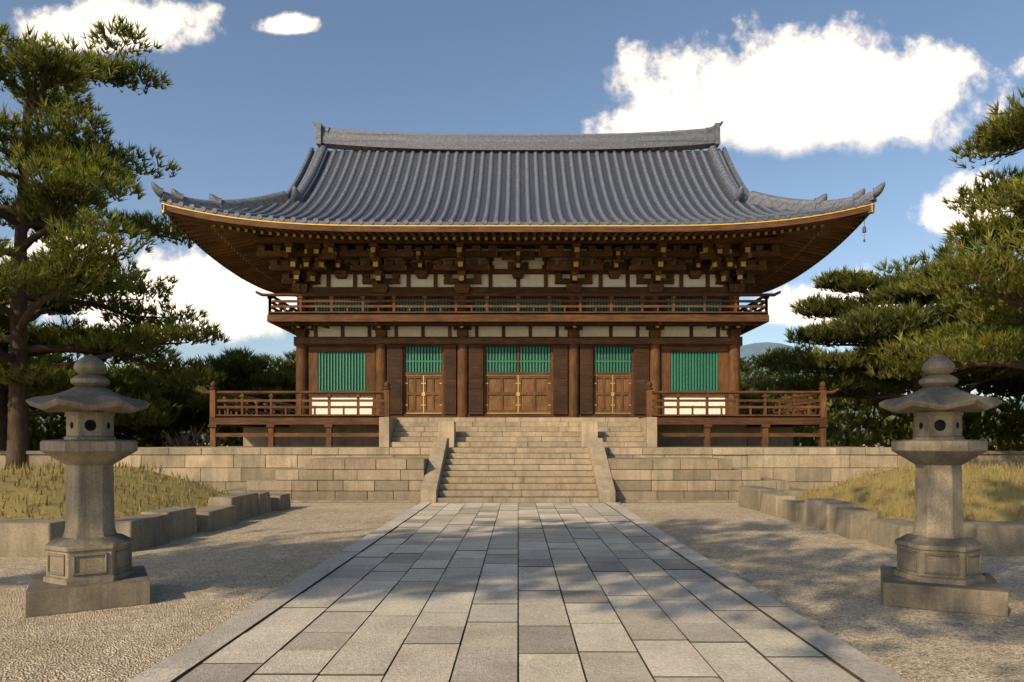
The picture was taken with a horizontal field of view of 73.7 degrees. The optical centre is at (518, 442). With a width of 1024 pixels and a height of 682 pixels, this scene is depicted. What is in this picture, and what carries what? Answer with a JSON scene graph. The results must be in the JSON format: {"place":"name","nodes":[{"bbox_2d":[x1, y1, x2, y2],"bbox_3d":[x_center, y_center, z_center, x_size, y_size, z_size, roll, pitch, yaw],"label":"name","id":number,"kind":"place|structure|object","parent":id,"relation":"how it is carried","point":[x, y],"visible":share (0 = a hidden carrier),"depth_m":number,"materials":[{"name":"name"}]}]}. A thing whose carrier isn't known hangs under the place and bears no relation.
{"place":"outdoors","nodes":[
{"label":"outdoors","id":0,"kind":"place"},
{"bbox_2d":[3,232,113,265],"bbox_3d":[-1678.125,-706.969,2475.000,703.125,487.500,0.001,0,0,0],"label":"cloud","id":1,"kind":"structure","parent":0,"point":[33,245],"depth_m":2475.00,"materials":[{"name":"white"}]},
{"bbox_2d":[19,0,219,53],"bbox_3d":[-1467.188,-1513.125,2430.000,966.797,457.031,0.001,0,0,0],"label":"cloud","id":2,"kind":"structure","parent":0,"point":[164,22],"depth_m":2430.00,"materials":[{"name":"white"}]},
{"bbox_2d":[45,251,296,342],"bbox_3d":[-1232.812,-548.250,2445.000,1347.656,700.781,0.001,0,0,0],"label":"cloud","id":3,"kind":"structure","parent":0,"point":[236,306],"depth_m":2445.00,"materials":[{"name":"white"}]},
{"bbox_2d":[161,424,222,446],"bbox_3d":[-17.394,0.281,36.003,4.441,2.789,3.986,0,0,0],"label":"bare shrub","id":4,"kind":"object","parent":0,"point":[183,440],"visible":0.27,"depth_m":35.87,"materials":[{"name":"brown plant"}]},
{"bbox_2d":[259,13,318,34],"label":"cloud","id":5,"kind":"structure","parent":0,"point":[293,23],"depth_m":2505.00,"materials":[{"name":"white"}]},
{"bbox_2d":[0,444,1023,681],"bbox_3d":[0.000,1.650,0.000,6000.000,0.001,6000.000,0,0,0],"label":"ground","id":6,"kind":"structure","parent":0,"point":[202,583],"depth_m":7.63,"materials":[{"name":"beige gravel"}]},
{"bbox_2d":[1,313,81,415],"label":"tree","id":7,"kind":"object","parent":6,"relation":"on","point":[33,326],"visible":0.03,"depth_m":41.75,"materials":[{"name":"green plant"}]},
{"bbox_2d":[29,416,65,450],"bbox_3d":[-43.520,-0.737,35.549,38.282,5.714,7.803,0,0,0],"label":"hedge","id":8,"kind":"object","parent":6,"relation":"on","point":[36,425],"visible":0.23,"depth_m":36.91,"materials":[{"name":"green plant"}]},
{"bbox_2d":[25,354,150,617],"bbox_3d":[-4.480,0.357,7.150,1.105,2.585,1.044,0,0,-32],"label":"stone lantern","id":9,"kind":"object","parent":6,"relation":"on","point":[89,567],"visible":1,"depth_m":6.94,"materials":[{"name":"grey stone"}]},
{"bbox_2d":[0,259,183,450],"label":"pine","id":10,"kind":"object","parent":6,"relation":"on","point":[49,382],"visible":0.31,"depth_m":33.78,"materials":[{"name":"green plant"}]},
{"bbox_2d":[0,12,232,468],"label":"pine","id":11,"kind":"object","parent":6,"relation":"on","point":[79,179],"visible":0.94,"depth_m":29.00,"materials":[{"name":"green plant"}]},
{"bbox_2d":[62,360,209,446],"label":"tree","id":12,"kind":"object","parent":6,"relation":"on","point":[176,396],"visible":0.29,"depth_m":44.59,"materials":[{"name":"green plant"}]},
{"bbox_2d":[29,406,242,450],"bbox_3d":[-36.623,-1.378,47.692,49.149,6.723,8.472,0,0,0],"label":"hedge","id":13,"kind":"object","parent":6,"relation":"on","point":[51,425],"visible":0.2,"depth_m":46.70,"materials":[{"name":"green plant"}]},
{"bbox_2d":[0,460,290,556],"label":"grass mound","id":14,"kind":"object","parent":6,"relation":"on","point":[152,508],"depth_m":12.47,"materials":[{"name":"yellow plant"}]},
{"bbox_2d":[182,345,295,413],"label":"tree","id":15,"kind":"object","parent":6,"relation":"on","point":[240,369],"visible":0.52,"depth_m":40.98,"materials":[{"name":"green plant"}]},
{"bbox_2d":[0,451,1023,468],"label":"boundary wall","id":16,"kind":"structure","parent":6,"relation":"on","point":[993,457],"depth_m":30.00,"materials":[{"name":"stone"}]},
{"bbox_2d":[114,417,914,503],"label":"stone terrace","id":17,"kind":"structure","parent":6,"relation":"on","point":[535,460],"depth_m":21.46,"materials":[{"name":"beige stone"}]},
{"bbox_2d":[197,237,838,446],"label":"temple hall","id":18,"kind":"structure","parent":17,"relation":"on","point":[506,327],"depth_m":27.78,"materials":[{"name":"brown wood"}]},
{"bbox_2d":[161,202,874,292],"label":"roof eaves","id":19,"kind":"object","parent":18,"relation":"on","point":[808,243],"visible":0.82,"depth_m":25.49,"materials":[{"name":"brown wood"}]},
{"bbox_2d":[151,121,884,224],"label":"temple roof","id":20,"kind":"structure","parent":19,"relation":"on","point":[400,178],"depth_m":28.81,"materials":[{"name":"grey tile"}]},
{"bbox_2d":[127,502,908,681],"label":"path paving","id":21,"kind":"structure","parent":6,"relation":"on","point":[517,592],"depth_m":6.31,"materials":[{"name":"grey stone"}]},
{"bbox_2d":[740,370,785,413],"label":"tree","id":22,"kind":"object","parent":6,"relation":"on","point":[743,387],"visible":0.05,"depth_m":44.78,"materials":[{"name":"green plant"}]},
{"bbox_2d":[740,344,853,413],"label":"tree","id":23,"kind":"object","parent":6,"relation":"on","point":[747,370],"visible":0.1,"depth_m":65.65,"materials":[{"name":"green plant"}]},
{"bbox_2d":[739,462,1023,555],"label":"grass mound","id":24,"kind":"object","parent":6,"relation":"on","point":[876,508],"depth_m":12.72,"materials":[{"name":"yellow plant"}]},
{"bbox_2d":[742,384,1023,450],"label":"hedge","id":25,"kind":"object","parent":6,"relation":"on","point":[1010,428],"visible":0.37,"depth_m":46.26,"materials":[{"name":"green plant"}]},
{"bbox_2d":[750,240,1023,439],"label":"pine","id":26,"kind":"object","parent":6,"relation":"on","point":[864,321],"visible":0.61,"depth_m":38.45,"materials":[{"name":"green plant"}]},
{"bbox_2d":[793,396,1023,450],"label":"hedge","id":27,"kind":"object","parent":6,"relation":"on","point":[910,427],"visible":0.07,"depth_m":71.27,"materials":[{"name":"green plant"}]},
{"bbox_2d":[835,285,1023,408],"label":"tree","id":28,"kind":"object","parent":6,"relation":"on","point":[1011,387],"visible":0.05,"depth_m":42.70,"materials":[{"name":"green plant"}]},
{"bbox_2d":[879,354,1007,616],"bbox_3d":[4.400,0.357,7.150,1.105,2.585,1.044,0,0,27],"label":"stone lantern","id":29,"kind":"object","parent":6,"relation":"on","point":[939,561],"visible":1,"depth_m":6.93,"materials":[{"name":"grey stone"}]},
{"bbox_2d":[864,87,1023,380],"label":"pine","id":30,"kind":"object","parent":6,"relation":"on","point":[1001,233],"visible":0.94,"depth_m":23.14,"materials":[{"name":"green plant"}]},
{"bbox_2d":[1005,436,1023,450],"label":"hedge","id":31,"kind":"object","parent":6,"relation":"on","point":[1015,448],"visible":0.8,"depth_m":37.01,"materials":[{"name":"green plant"}]},
{"bbox_2d":[0,0,1023,399],"label":"sky","id":32,"kind":"structure","parent":0,"point":[242,104],"materials":[{"name":"blue"}]},
{"bbox_2d":[30,342,1023,443],"bbox_3d":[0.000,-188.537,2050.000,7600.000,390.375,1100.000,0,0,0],"label":"distant hills","id":33,"kind":"structure","parent":0,"point":[755,349],"depth_m":2600.00,"materials":[{"name":"green plant"}]},
{"bbox_2d":[585,105,720,140],"bbox_3d":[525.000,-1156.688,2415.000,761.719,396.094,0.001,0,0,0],"label":"cloud","id":34,"kind":"structure","parent":0,"point":[616,125],"depth_m":2415.00,"materials":[{"name":"white"}]},
{"bbox_2d":[613,24,1023,154],"bbox_3d":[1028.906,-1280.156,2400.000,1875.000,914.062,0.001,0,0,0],"label":"cloud","id":35,"kind":"structure","parent":0,"point":[786,93],"depth_m":2400.00,"materials":[{"name":"white"}]},
{"bbox_2d":[762,286,946,326],"bbox_3d":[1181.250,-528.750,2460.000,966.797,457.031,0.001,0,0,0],"label":"cloud","id":36,"kind":"structure","parent":0,"point":[779,310],"depth_m":2460.00,"materials":[{"name":"white"}]},
{"bbox_2d":[921,173,1012,235],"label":"cloud","id":37,"kind":"structure","parent":0,"point":[937,216],"depth_m":2490.00,"materials":[{"name":"white"}]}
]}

